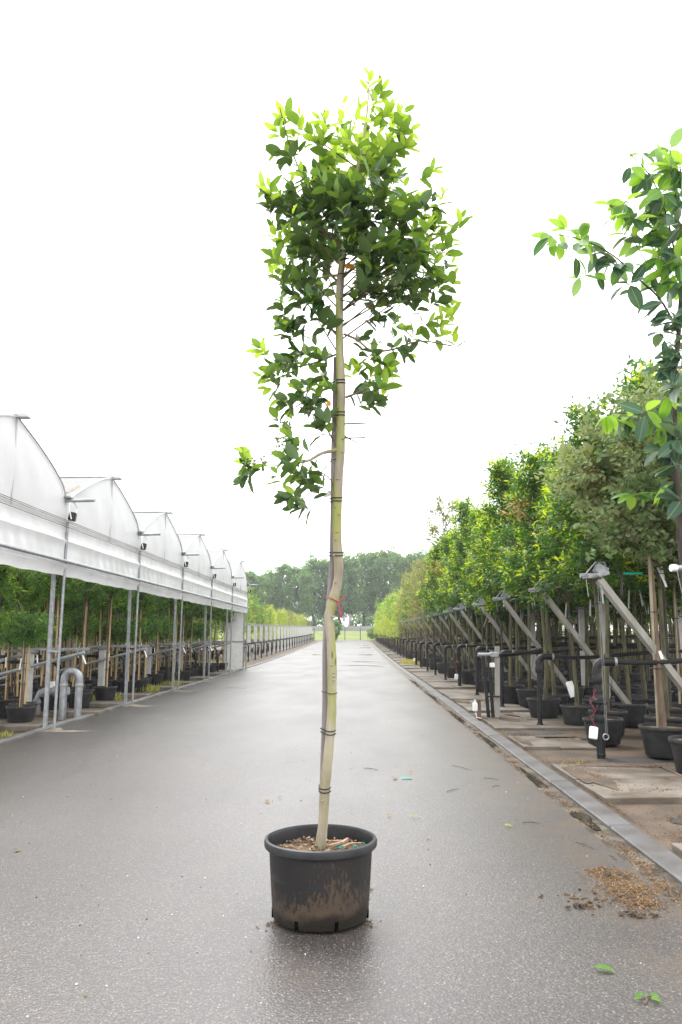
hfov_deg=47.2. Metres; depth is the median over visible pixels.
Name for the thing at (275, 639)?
row end post
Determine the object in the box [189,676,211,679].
paving slab
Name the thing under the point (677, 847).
path
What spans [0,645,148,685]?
anchor post
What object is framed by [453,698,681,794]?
soil ground
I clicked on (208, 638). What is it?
potted bushy tree
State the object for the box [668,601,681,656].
support post
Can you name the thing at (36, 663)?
anchor post
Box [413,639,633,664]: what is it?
irrigation standpipe
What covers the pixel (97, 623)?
potted standard tree
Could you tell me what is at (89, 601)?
potted standard tree
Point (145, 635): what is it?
potted standard tree
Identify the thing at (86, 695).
potted standard tree
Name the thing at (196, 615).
potted standard tree
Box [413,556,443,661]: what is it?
potted thin tree
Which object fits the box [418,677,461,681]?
path
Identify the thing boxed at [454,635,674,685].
irrigation standpipe
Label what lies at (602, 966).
fallen leaf
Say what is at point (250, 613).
potted bushy tree
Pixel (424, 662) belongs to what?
potted thin tree
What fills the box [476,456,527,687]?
potted tree
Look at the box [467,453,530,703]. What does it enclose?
potted tree
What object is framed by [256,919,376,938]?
mud clods
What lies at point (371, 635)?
round bush
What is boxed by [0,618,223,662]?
tree mass
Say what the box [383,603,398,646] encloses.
potted bushy tree
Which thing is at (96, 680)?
potted standard tree
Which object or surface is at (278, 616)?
potted bushy tree
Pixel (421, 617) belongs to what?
potted thin tree
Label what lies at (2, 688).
potted standard tree
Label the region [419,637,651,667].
irrigation standpipe
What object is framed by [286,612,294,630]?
potted thin tree
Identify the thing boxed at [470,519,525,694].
potted tree
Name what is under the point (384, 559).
poplar tree
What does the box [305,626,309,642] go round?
row end post
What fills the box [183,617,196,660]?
potted thin tree
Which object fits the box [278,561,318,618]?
poplar tree
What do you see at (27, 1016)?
road grit
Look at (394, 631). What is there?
potted bushy tree
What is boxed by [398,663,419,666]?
path
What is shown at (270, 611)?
potted bushy tree
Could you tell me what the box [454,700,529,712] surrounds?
path
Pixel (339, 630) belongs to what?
round bush
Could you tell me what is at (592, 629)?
tree mass
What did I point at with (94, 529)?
greenhouse
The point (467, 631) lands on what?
potted thin tree
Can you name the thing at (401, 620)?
potted bushy tree
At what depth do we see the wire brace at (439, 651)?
42.22 m
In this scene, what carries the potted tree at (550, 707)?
on the path at (527, 721)
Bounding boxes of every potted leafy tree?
[245,595,261,655]
[245,597,252,630]
[248,587,268,654]
[255,605,272,652]
[373,597,386,639]
[376,601,384,624]
[383,594,393,648]
[386,589,399,650]
[392,592,404,647]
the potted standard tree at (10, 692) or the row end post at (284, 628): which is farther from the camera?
the row end post at (284, 628)
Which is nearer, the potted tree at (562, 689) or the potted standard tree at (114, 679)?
the potted tree at (562, 689)
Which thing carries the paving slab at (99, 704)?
on the greenhouse bed at (252, 661)
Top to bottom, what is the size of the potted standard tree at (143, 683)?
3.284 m
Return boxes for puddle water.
[341,645,600,829]
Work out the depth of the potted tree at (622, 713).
12.89 m
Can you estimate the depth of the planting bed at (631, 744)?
10.16 m
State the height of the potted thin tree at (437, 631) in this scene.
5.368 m
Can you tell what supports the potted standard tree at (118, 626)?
on the greenhouse bed at (252, 661)
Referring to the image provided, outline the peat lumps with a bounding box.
[565,869,658,916]
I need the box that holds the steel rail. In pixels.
[669,564,681,592]
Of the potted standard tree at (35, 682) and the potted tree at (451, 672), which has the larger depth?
the potted tree at (451, 672)
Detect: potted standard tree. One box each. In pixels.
[0,564,27,600]
[0,566,15,596]
[0,566,42,697]
[0,571,45,690]
[0,606,57,722]
[0,608,28,690]
[0,610,31,684]
[0,611,59,718]
[0,614,22,716]
[0,641,3,668]
[0,641,6,680]
[0,644,5,676]
[2,566,50,697]
[2,603,33,684]
[19,605,44,679]
[24,571,97,710]
[28,574,74,689]
[29,603,41,681]
[32,580,60,692]
[32,612,68,701]
[33,597,50,681]
[33,619,48,685]
[34,597,69,684]
[46,600,78,684]
[54,601,91,682]
[55,622,80,680]
[60,617,63,668]
[62,608,103,701]
[66,579,109,701]
[67,578,110,708]
[68,597,100,687]
[79,591,127,695]
[84,603,106,688]
[85,610,96,678]
[89,610,106,672]
[89,617,98,670]
[90,616,108,672]
[91,607,105,678]
[92,589,136,685]
[94,586,135,700]
[94,616,126,675]
[102,619,133,691]
[103,602,127,677]
[104,592,134,679]
[104,637,121,673]
[106,616,148,692]
[118,619,134,677]
[123,590,161,691]
[123,608,146,674]
[129,590,155,680]
[132,617,163,684]
[134,612,169,676]
[135,608,154,670]
[145,593,173,672]
[145,614,173,684]
[146,597,167,670]
[152,595,187,681]
[153,623,167,669]
[156,613,168,666]
[163,601,196,680]
[167,614,191,666]
[170,606,192,671]
[170,621,179,663]
[171,621,195,668]
[176,601,203,680]
[179,621,201,667]
[183,603,204,676]
[185,612,202,664]
[189,619,217,675]
[194,605,216,667]
[196,609,225,664]
[201,617,212,664]
[202,605,225,671]
[211,609,228,670]
[217,610,237,669]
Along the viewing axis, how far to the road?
5.23 m
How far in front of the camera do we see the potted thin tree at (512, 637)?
38.48 m
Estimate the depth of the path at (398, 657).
52.41 m
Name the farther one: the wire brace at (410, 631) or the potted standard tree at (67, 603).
the wire brace at (410, 631)
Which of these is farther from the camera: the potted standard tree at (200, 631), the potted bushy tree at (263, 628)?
the potted bushy tree at (263, 628)
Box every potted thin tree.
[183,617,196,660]
[211,621,222,658]
[248,604,259,650]
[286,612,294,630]
[392,591,407,655]
[395,572,413,656]
[397,587,410,650]
[399,565,414,653]
[404,555,432,666]
[404,575,419,657]
[405,569,425,663]
[407,562,424,656]
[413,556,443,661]
[413,569,440,657]
[423,592,442,658]
[435,618,463,662]
[456,619,478,661]
[456,619,479,661]
[463,620,485,659]
[467,621,496,661]
[496,620,513,662]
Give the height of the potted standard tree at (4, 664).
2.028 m
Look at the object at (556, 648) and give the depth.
23.27 m
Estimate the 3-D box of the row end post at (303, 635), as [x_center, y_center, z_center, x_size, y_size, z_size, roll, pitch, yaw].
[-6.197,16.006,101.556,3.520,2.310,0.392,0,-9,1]
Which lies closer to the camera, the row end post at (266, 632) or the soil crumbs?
the soil crumbs
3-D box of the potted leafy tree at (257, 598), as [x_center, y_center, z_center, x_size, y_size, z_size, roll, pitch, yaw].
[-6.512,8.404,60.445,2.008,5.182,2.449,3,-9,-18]
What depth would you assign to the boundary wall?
156.07 m
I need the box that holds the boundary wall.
[219,626,372,630]
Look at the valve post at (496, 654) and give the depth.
15.21 m
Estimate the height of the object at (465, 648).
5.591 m
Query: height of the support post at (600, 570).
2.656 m
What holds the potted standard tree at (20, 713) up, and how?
on the greenhouse bed at (252, 661)
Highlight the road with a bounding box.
[0,640,681,1023]
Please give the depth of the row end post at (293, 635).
85.35 m
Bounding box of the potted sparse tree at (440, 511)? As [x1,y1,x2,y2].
[419,494,459,664]
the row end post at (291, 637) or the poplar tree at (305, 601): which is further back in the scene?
the poplar tree at (305, 601)
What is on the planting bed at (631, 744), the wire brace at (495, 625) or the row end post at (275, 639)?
the wire brace at (495, 625)
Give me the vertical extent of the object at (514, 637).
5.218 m
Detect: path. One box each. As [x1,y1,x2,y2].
[390,657,405,658]
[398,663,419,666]
[402,666,429,668]
[407,669,437,672]
[411,672,443,677]
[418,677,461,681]
[426,682,475,688]
[437,690,494,700]
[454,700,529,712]
[473,712,584,730]
[508,736,595,749]
[551,764,681,803]
[672,843,681,856]
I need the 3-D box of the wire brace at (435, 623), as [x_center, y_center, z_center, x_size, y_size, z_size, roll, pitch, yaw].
[9.984,5.888,35.282,12.260,2.656,0.175,0,-9,0]
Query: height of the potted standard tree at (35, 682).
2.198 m
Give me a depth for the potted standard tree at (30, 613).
24.63 m
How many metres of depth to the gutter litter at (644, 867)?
5.93 m
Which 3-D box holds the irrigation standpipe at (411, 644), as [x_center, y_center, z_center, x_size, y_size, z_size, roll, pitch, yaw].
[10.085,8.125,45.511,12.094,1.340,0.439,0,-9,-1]
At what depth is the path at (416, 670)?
34.98 m
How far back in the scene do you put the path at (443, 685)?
24.61 m
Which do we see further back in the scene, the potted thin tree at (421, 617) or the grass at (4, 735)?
the potted thin tree at (421, 617)
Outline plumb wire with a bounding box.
[598,590,608,739]
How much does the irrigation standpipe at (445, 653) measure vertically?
1.375 m
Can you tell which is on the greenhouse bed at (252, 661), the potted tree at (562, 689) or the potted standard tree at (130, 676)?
the potted standard tree at (130, 676)
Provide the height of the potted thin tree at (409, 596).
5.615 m
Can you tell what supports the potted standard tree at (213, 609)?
on the greenhouse bed at (252, 661)
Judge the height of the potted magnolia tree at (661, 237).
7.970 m
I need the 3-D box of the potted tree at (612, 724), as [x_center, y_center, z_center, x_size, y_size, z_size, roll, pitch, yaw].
[3.814,0.828,12.121,1.739,5.334,1.868,-5,-11,25]
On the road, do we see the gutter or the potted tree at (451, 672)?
the gutter
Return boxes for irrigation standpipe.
[399,632,564,655]
[402,634,564,657]
[406,639,589,658]
[410,640,541,658]
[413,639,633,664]
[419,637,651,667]
[426,638,671,670]
[433,634,673,674]
[443,642,674,679]
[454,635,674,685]
[475,644,660,694]
[500,645,675,706]
[535,649,681,724]
[589,657,681,758]
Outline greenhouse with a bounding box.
[0,413,257,730]
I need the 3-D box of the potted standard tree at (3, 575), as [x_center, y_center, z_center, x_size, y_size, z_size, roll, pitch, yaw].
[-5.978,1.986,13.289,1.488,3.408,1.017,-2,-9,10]
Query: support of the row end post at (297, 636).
on the greenhouse bed at (252, 661)
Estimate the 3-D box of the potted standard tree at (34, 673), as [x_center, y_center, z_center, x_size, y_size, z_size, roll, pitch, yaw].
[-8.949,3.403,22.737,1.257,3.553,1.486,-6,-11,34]
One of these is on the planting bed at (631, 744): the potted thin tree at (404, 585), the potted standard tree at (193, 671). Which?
the potted thin tree at (404, 585)
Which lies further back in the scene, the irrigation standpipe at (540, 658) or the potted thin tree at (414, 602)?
the potted thin tree at (414, 602)
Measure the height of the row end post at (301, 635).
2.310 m
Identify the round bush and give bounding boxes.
[334,619,343,640]
[366,628,378,640]
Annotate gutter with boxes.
[367,640,681,907]
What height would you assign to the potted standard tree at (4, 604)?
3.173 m
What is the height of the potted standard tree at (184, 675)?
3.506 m
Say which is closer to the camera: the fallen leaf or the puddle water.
the fallen leaf
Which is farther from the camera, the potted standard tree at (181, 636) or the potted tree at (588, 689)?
the potted standard tree at (181, 636)
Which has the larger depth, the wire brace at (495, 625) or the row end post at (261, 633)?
the row end post at (261, 633)
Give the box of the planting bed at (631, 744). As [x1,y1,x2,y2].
[370,640,681,858]
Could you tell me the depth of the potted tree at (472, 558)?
22.37 m
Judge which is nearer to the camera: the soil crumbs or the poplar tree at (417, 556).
the soil crumbs
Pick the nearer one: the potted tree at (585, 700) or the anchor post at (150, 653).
the potted tree at (585, 700)
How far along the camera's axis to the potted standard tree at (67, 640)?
22.59 m
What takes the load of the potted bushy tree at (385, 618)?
on the path
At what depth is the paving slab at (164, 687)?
23.17 m
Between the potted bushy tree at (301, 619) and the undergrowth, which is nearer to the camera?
the potted bushy tree at (301, 619)
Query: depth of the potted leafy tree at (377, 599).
110.92 m
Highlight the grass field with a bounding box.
[212,631,649,640]
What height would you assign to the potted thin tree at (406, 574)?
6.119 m
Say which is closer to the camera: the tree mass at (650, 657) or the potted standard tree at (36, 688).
the potted standard tree at (36, 688)
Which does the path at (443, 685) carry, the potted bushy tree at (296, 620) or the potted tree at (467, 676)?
the potted tree at (467, 676)
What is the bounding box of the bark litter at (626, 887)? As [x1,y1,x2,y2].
[576,865,681,912]
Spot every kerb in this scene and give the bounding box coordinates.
[0,640,321,744]
[368,640,681,883]
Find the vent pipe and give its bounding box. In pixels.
[58,668,82,719]
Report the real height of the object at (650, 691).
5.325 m
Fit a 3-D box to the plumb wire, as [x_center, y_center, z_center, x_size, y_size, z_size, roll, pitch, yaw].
[3.439,1.932,10.229,0.081,2.030,0.295,-4,-10,26]
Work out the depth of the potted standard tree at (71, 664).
21.71 m
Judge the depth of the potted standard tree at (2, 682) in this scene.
20.92 m
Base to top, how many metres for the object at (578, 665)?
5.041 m
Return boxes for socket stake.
[472,699,481,719]
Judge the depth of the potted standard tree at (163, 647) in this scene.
31.93 m
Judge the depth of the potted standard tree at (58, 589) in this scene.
16.53 m
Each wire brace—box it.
[401,620,424,650]
[404,618,431,652]
[409,620,437,655]
[413,617,573,656]
[418,615,452,659]
[426,613,461,659]
[433,611,668,663]
[443,607,487,666]
[453,603,507,671]
[472,598,536,679]
[493,591,583,703]
[529,580,679,703]
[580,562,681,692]
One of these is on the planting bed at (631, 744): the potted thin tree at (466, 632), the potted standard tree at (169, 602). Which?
the potted thin tree at (466, 632)
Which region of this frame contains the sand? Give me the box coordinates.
[43,669,248,731]
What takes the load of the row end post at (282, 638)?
on the greenhouse bed at (252, 661)
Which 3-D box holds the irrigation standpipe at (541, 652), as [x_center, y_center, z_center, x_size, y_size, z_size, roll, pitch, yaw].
[9.578,3.695,17.450,12.073,1.397,0.441,0,-9,-1]
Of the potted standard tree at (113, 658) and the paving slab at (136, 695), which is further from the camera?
the potted standard tree at (113, 658)
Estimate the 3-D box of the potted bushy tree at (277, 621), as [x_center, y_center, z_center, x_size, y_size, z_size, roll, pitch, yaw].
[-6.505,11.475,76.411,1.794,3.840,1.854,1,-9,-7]
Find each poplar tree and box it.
[245,570,268,609]
[251,571,281,609]
[261,569,281,611]
[265,562,302,612]
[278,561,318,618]
[300,554,328,625]
[306,558,341,619]
[321,566,358,625]
[327,551,366,625]
[346,550,380,625]
[361,544,389,617]
[372,544,401,607]
[386,552,413,598]
[394,546,425,590]
[420,547,428,567]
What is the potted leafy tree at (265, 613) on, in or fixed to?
on the greenhouse bed at (252, 661)
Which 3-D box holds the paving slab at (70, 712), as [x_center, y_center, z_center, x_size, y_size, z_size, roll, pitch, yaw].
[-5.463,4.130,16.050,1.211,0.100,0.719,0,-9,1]
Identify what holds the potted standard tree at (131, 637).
on the greenhouse bed at (252, 661)
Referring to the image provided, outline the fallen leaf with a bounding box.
[594,964,614,970]
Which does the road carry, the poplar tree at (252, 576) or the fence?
the fence
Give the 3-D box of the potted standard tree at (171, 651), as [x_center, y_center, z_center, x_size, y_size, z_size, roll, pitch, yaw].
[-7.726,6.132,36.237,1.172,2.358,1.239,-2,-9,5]
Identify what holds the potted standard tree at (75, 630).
on the greenhouse bed at (252, 661)
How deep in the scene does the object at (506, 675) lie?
24.33 m
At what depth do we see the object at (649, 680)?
22.11 m
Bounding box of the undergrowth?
[301,613,374,625]
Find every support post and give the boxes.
[524,611,536,678]
[572,607,588,684]
[591,601,611,689]
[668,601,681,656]
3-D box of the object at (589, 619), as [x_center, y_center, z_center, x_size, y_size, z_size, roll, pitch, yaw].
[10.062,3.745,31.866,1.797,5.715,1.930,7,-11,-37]
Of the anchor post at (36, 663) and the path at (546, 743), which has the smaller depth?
the path at (546, 743)
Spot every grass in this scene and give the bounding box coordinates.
[0,730,14,738]
[92,660,244,700]
[400,658,419,663]
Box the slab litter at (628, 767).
[536,735,681,792]
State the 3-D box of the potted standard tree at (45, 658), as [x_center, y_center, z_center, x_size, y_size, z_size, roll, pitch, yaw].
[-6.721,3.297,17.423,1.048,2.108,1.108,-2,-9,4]
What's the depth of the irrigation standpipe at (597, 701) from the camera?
10.50 m
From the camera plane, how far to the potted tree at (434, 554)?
33.14 m
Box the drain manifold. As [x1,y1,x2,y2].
[33,681,69,714]
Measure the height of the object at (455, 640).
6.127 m
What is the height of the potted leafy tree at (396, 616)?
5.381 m
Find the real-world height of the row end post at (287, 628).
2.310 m
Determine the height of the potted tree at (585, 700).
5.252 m
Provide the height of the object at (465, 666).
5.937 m
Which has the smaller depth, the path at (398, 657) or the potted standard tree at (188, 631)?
the potted standard tree at (188, 631)
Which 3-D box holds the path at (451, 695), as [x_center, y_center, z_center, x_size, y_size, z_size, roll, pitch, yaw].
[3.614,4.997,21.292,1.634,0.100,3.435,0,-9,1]
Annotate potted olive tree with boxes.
[530,374,681,758]
[604,365,681,553]
[620,485,681,704]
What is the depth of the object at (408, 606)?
49.48 m
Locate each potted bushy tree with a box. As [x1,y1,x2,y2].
[193,618,221,660]
[244,587,254,635]
[257,612,269,651]
[265,604,276,650]
[272,610,280,646]
[276,609,284,636]
[276,609,286,645]
[282,608,291,635]
[292,612,298,632]
[298,614,303,634]
[380,593,389,646]
[381,606,391,644]
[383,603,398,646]
[385,588,409,653]
[387,603,404,652]
[393,589,414,649]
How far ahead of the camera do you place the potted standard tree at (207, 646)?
36.33 m
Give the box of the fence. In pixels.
[298,628,373,639]
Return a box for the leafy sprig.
[634,991,661,1004]
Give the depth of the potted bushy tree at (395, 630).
64.39 m
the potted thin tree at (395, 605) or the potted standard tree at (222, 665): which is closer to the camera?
the potted standard tree at (222, 665)
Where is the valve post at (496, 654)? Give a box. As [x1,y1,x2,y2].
[477,646,542,716]
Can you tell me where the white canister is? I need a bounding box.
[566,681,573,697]
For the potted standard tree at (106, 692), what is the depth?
19.00 m
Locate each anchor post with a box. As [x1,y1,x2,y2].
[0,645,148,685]
[0,648,89,710]
[37,643,186,684]
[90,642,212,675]
[119,641,229,671]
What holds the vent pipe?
on the greenhouse bed at (252, 661)
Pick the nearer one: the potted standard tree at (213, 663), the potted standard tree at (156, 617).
the potted standard tree at (156, 617)
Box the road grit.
[2,719,669,1017]
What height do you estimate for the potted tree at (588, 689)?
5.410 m
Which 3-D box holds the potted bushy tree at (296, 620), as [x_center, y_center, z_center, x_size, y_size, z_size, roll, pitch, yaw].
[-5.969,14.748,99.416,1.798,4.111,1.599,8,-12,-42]
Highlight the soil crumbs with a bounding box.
[537,883,671,917]
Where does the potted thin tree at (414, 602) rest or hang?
on the planting bed at (631, 744)
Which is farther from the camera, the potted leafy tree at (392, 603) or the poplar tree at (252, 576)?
the poplar tree at (252, 576)
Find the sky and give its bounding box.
[0,0,681,630]
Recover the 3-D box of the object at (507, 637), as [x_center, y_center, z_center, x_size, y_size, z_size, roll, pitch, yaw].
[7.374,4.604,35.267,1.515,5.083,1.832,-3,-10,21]
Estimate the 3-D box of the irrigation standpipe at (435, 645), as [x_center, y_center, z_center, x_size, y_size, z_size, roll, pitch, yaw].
[9.761,5.721,31.366,12.066,1.474,0.496,-1,-9,1]
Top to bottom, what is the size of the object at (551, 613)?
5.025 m
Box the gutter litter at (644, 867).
[409,680,681,905]
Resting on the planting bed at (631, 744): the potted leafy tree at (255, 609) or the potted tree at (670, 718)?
the potted tree at (670, 718)
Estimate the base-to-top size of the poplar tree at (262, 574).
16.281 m
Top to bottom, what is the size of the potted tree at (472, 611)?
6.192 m
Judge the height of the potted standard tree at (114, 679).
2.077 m
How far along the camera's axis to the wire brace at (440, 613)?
31.80 m
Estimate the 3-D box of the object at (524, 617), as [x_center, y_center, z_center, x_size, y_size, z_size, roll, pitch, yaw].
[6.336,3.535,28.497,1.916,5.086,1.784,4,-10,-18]
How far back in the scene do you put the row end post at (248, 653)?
46.18 m
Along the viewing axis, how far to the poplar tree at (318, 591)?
191.53 m
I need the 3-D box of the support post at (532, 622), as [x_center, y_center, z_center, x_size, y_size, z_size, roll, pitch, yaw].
[5.594,4.063,22.751,0.420,2.318,0.140,0,-9,1]
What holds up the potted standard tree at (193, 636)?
on the greenhouse bed at (252, 661)
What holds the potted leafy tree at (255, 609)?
on the greenhouse bed at (252, 661)
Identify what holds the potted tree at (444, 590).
on the path at (432, 679)
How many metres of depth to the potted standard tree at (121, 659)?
26.91 m
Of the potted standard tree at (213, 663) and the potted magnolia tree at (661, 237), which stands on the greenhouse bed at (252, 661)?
the potted standard tree at (213, 663)
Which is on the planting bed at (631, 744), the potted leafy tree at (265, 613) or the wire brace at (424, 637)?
the wire brace at (424, 637)
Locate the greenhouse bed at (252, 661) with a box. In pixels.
[0,640,319,738]
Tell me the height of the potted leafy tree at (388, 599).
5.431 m
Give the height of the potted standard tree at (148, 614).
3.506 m
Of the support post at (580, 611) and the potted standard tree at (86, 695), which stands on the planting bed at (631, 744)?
the support post at (580, 611)
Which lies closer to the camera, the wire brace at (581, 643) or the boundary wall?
the wire brace at (581, 643)
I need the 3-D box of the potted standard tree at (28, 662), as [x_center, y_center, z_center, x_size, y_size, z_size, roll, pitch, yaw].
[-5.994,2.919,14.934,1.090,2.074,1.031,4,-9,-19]
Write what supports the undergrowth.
on the grass field
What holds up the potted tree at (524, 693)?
on the planting bed at (631, 744)
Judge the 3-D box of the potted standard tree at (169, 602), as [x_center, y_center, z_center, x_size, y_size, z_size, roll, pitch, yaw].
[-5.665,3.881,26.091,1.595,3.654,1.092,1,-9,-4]
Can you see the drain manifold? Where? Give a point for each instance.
(40, 692)
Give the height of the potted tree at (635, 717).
5.538 m
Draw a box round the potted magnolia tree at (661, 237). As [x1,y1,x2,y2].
[531,128,681,773]
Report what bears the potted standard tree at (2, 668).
on the greenhouse bed at (252, 661)
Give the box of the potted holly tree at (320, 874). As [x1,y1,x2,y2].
[231,66,473,931]
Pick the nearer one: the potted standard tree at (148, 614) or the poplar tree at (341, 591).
the potted standard tree at (148, 614)
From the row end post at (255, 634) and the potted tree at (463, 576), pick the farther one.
the row end post at (255, 634)
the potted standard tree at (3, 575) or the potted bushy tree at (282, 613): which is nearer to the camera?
the potted standard tree at (3, 575)
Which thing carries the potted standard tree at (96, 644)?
on the greenhouse bed at (252, 661)
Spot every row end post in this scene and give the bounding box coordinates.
[192,625,249,661]
[201,623,255,659]
[213,624,262,657]
[244,624,267,656]
[244,625,276,653]
[245,624,272,654]
[245,625,283,651]
[257,625,289,649]
[258,625,280,652]
[268,625,286,650]
[280,626,292,648]
[280,626,294,647]
[286,626,297,646]
[286,626,301,645]
[289,626,299,645]
[296,626,304,643]
[296,626,306,643]
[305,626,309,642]
[308,626,311,641]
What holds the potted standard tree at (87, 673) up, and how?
on the greenhouse bed at (252, 661)
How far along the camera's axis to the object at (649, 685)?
20.95 m
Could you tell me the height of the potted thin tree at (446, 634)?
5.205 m
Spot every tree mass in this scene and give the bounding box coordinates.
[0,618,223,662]
[416,613,675,669]
[458,621,671,647]
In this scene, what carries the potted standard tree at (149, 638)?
on the greenhouse bed at (252, 661)
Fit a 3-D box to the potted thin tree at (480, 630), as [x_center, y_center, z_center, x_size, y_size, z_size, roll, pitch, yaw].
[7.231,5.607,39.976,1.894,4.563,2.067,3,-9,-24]
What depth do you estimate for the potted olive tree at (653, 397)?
11.03 m
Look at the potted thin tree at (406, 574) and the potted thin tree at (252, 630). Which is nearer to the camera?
the potted thin tree at (406, 574)
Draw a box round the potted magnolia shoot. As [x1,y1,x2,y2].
[612,490,681,509]
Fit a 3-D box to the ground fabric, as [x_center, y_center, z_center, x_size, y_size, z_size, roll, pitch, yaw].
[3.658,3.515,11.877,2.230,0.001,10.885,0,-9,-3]
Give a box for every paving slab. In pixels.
[0,721,52,731]
[40,709,109,716]
[89,701,127,707]
[115,693,153,698]
[146,685,177,690]
[162,681,194,684]
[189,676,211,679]
[209,672,224,675]
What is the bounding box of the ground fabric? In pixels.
[481,712,681,823]
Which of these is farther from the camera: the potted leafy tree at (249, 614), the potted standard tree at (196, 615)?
the potted leafy tree at (249, 614)
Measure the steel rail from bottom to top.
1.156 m
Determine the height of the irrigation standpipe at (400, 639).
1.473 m
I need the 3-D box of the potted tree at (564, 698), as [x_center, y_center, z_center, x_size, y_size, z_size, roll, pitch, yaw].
[4.169,1.525,16.542,1.737,5.335,1.853,8,-12,-42]
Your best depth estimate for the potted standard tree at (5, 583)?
15.47 m

